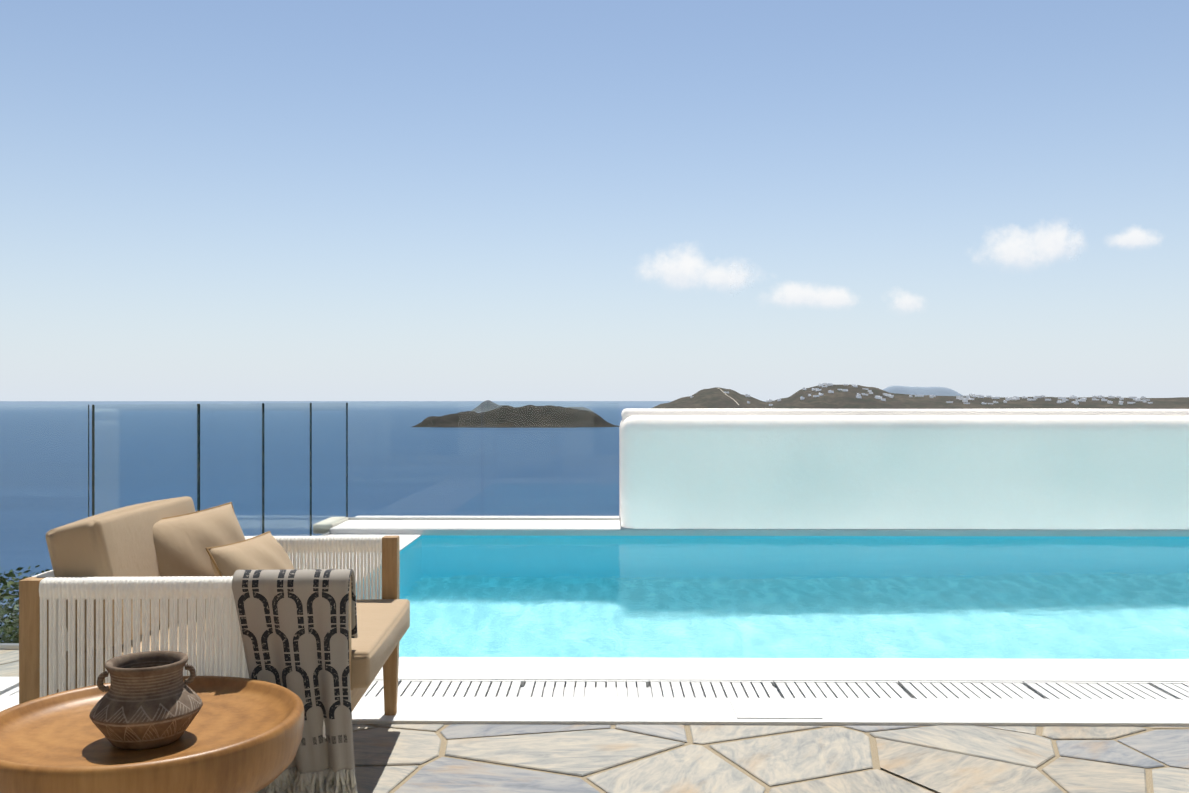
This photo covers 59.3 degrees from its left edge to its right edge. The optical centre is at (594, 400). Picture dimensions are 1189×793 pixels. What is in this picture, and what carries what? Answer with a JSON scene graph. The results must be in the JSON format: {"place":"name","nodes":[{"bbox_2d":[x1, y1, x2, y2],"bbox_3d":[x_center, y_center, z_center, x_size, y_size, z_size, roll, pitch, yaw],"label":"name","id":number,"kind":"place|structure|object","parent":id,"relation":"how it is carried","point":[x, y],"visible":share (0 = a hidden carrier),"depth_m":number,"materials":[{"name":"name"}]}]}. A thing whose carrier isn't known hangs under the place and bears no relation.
{"place":"outdoors","nodes":[
{"label":"outdoors","id":0,"kind":"place"},
{"bbox_2d":[0,517,619,648],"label":"railing base shoe","id":1,"kind":"object","parent":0,"point":[9,646],"visible":0.26,"depth_m":9.39,"materials":[{"name":"white metal"}]},
{"bbox_2d":[313,517,348,533],"bbox_3d":[-2.305,1.091,9.159,0.202,0.085,0.575,0,0,-2],"label":"pool corner stone","id":2,"kind":"object","parent":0,"point":[329,523],"visible":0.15,"depth_m":8.91,"materials":[{"name":"white stone"}]},
{"bbox_2d":[0,401,765,641],"bbox_3d":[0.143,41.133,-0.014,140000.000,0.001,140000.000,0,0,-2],"label":"sea water","id":3,"kind":"structure","parent":0,"point":[439,466],"depth_m":683.00,"materials":[{"name":"blue liquid"}]},
{"bbox_2d":[472,400,508,411],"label":"peak","id":4,"kind":"structure","parent":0,"point":[491,405],"depth_m":3664.58,"materials":[{"name":"grey stone"}]},
{"bbox_2d":[412,405,619,427],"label":"island","id":5,"kind":"structure","parent":0,"point":[560,417],"depth_m":1623.49,"materials":[{"name":"stone"}]},
{"bbox_2d":[566,407,593,411],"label":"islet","id":6,"kind":"object","parent":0,"point":[581,408],"depth_m":3732.05,"materials":[{"name":"grey stone"}]},
{"bbox_2d":[0,0,1188,400],"label":"sky","id":7,"kind":"structure","parent":0,"point":[201,200],"materials":[{"name":"blue"}]},
{"bbox_2d":[1,660,1188,792],"bbox_3d":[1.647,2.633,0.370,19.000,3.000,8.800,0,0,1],"label":"joint","id":8,"kind":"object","parent":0,"point":[1039,732],"depth_m":3.32,"materials":[{"name":"beige concrete"}]},
{"bbox_2d":[0,649,1188,792],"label":"terrace flagstones","id":9,"kind":"object","parent":8,"relation":"on","point":[784,758],"visible":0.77,"depth_m":3.29,"materials":[{"name":"beige stone"}]},
{"bbox_2d":[0,676,303,792],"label":"round coffee table","id":10,"kind":"object","parent":9,"relation":"on","point":[241,735],"visible":0.83,"depth_m":2.31,"materials":[{"name":"brown wood"}]},
{"bbox_2d":[89,651,202,749],"bbox_3d":[-1.013,0.678,2.366,0.236,0.184,0.236,0,0,-10],"label":"clay pot","id":11,"kind":"object","parent":10,"relation":"on","point":[150,700],"visible":1,"depth_m":2.30,"materials":[{"name":"ceramic"}]},
{"bbox_2d":[19,536,399,784],"bbox_3d":[-1.131,0.810,3.298,0.885,0.647,0.915,0,0,-2],"label":"sofa frame","id":12,"kind":"object","parent":9,"relation":"on","point":[29,643],"visible":0.25,"depth_m":2.86,"materials":[{"name":"brown wood"}]},
{"bbox_2d":[46,496,195,651],"bbox_3d":[-1.436,0.523,3.294,0.228,0.390,0.772,0,0,-2],"label":"back cushion","id":13,"kind":"object","parent":12,"relation":"on","point":[118,542],"visible":0.46,"depth_m":2.97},
{"bbox_2d":[153,502,244,626],"bbox_3d":[-1.297,0.528,3.442,0.181,0.341,0.512,0,0,16],"label":"chair pillow","id":14,"kind":"object","parent":12,"relation":"on","point":[182,542],"visible":0.44,"depth_m":3.35,"materials":[{"name":"fabric"}]},
{"bbox_2d":[32,536,383,738],"bbox_3d":[-1.161,0.713,3.297,0.836,0.461,0.927,0,0,-2],"label":"woven armrest","id":15,"kind":"object","parent":12,"relation":"attached to","point":[225,654],"visible":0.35,"depth_m":2.84,"materials":[{"name":"white wicker"}]},
{"bbox_2d":[66,599,409,690],"bbox_3d":[-1.071,0.755,3.300,0.872,0.125,0.800,0,0,-2],"label":"seat cushion","id":16,"kind":"object","parent":12,"relation":"on","point":[383,625],"visible":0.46,"depth_m":3.14,"materials":[{"name":"beige fabric"}]},
{"bbox_2d":[205,531,293,576],"bbox_3d":[-1.063,0.578,3.335,0.182,0.280,0.468,0,0,6],"label":"chair pillow","id":17,"kind":"object","parent":12,"relation":"on","point":[265,551],"visible":0.4,"depth_m":3.25,"materials":[{"name":"fabric"}]},
{"bbox_2d":[232,569,357,792],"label":"throw blanket","id":18,"kind":"object","parent":12,"relation":"attached to","point":[294,628],"visible":0.83,"depth_m":2.83,"materials":[{"name":"beige fabric"}]},
{"bbox_2d":[0,403,618,643],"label":"glass railing","id":19,"kind":"object","parent":9,"relation":"on","point":[198,458],"visible":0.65,"depth_m":7.04,"materials":[{"name":"clear glass"}]},
{"bbox_2d":[0,534,1188,726],"bbox_3d":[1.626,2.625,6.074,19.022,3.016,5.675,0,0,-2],"label":"pool coping strips","id":20,"kind":"object","parent":8,"relation":"on","point":[818,712],"visible":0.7,"depth_m":3.91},
{"bbox_2d":[0,679,1188,699],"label":"pool drain grate","id":21,"kind":"object","parent":20,"relation":"in","point":[1058,690],"visible":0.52,"depth_m":4.08,"materials":[{"name":"white plastic"}]},
{"bbox_2d":[356,537,1188,658],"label":"pool water","id":22,"kind":"structure","parent":20,"relation":"in","point":[856,597],"depth_m":6.08,"materials":[{"name":"blue liquid"}]},
{"bbox_2d":[619,408,1188,528],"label":"pool wall","id":23,"kind":"structure","parent":20,"relation":"on","point":[733,468],"depth_m":8.76,"materials":[{"name":"white paint"}]},
{"bbox_2d":[641,248,703,285],"bbox_3d":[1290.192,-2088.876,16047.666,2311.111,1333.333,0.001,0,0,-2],"label":"cloud","id":24,"kind":"structure","parent":0,"point":[679,268],"depth_m":16047.18,"materials":[{"name":"white"}]},
{"bbox_2d":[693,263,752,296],"bbox_3d":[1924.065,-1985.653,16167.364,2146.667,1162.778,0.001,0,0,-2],"label":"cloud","id":25,"kind":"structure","parent":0,"point":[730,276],"depth_m":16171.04,"materials":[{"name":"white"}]},
{"bbox_2d":[329,516,1188,536],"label":"pool coping","id":26,"kind":"object","parent":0,"point":[529,527],"visible":0.17,"depth_m":8.77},
{"bbox_2d":[367,685,1176,698],"bbox_3d":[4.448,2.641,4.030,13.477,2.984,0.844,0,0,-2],"label":"drain grate slots","id":27,"kind":"object","parent":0,"point":[649,691],"depth_m":4.11,"materials":[{"name":"black"}]},
{"bbox_2d":[356,535,1188,585],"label":"pool shell","id":28,"kind":"object","parent":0,"point":[836,536],"visible":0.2,"depth_m":8.74},
{"bbox_2d":[773,283,831,304],"bbox_3d":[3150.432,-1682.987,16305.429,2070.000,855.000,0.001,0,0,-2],"label":"cloud","id":29,"kind":"structure","parent":0,"point":[792,293],"depth_m":16306.93,"materials":[{"name":"white"}]},
{"bbox_2d":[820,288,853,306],"bbox_3d":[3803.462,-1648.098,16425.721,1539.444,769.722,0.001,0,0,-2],"label":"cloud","id":30,"kind":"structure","parent":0,"point":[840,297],"depth_m":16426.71,"materials":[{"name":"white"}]},
{"bbox_2d":[895,294,920,309],"bbox_3d":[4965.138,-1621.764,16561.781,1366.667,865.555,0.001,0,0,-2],"label":"cloud","id":31,"kind":"structure","parent":0,"point":[906,302],"depth_m":16561.63,"materials":[{"name":"white"}]},
{"bbox_2d":[650,385,1188,408],"bbox_3d":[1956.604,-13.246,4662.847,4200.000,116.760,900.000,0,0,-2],"label":"headland","id":32,"kind":"structure","parent":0,"point":[715,397],"depth_m":4375.77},
{"bbox_2d":[690,383,1152,405],"bbox_3d":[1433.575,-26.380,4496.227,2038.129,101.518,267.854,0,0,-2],"label":"buildings","id":33,"kind":"structure","parent":32,"relation":"on","point":[963,399],"depth_m":4504.17,"materials":[{"name":"white"}]},
{"bbox_2d":[883,386,962,395],"bbox_3d":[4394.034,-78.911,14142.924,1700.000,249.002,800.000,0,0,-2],"label":"distant mountain","id":34,"kind":"structure","parent":0,"point":[940,391],"depth_m":14001.00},
{"bbox_2d":[990,229,1052,265],"bbox_3d":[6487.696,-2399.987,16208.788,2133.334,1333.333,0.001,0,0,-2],"label":"cloud","id":35,"kind":"structure","parent":0,"point":[1017,247],"depth_m":16210.60,"materials":[{"name":"white"}]},
{"bbox_2d":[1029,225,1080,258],"bbox_3d":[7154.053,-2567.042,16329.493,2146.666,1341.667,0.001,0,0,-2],"label":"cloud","id":36,"kind":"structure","parent":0,"point":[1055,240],"depth_m":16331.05,"materials":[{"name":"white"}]},
{"bbox_2d":[1111,228,1156,246],"bbox_3d":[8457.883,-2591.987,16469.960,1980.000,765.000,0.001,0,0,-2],"label":"cloud","id":37,"kind":"structure","parent":0,"point":[1133,237],"depth_m":16471.62,"materials":[{"name":"white"}]},
{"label":"hillside","id":38,"kind":"structure","parent":0,"visible":0},
{"bbox_2d":[0,576,18,642],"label":"shrub","id":39,"kind":"object","parent":38,"relation":"on","point":[12,601],"depth_m":11.27,"materials":[{"name":"plant"}]},
{"bbox_2d":[0,593,18,642],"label":"shrub","id":40,"kind":"object","parent":38,"relation":"on","point":[11,616],"depth_m":11.76,"materials":[{"name":"plant"}]},
{"bbox_2d":[0,565,49,642],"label":"shrub","id":41,"kind":"object","parent":38,"relation":"on","point":[15,637],"depth_m":9.46,"materials":[{"name":"green plant"}]}
]}

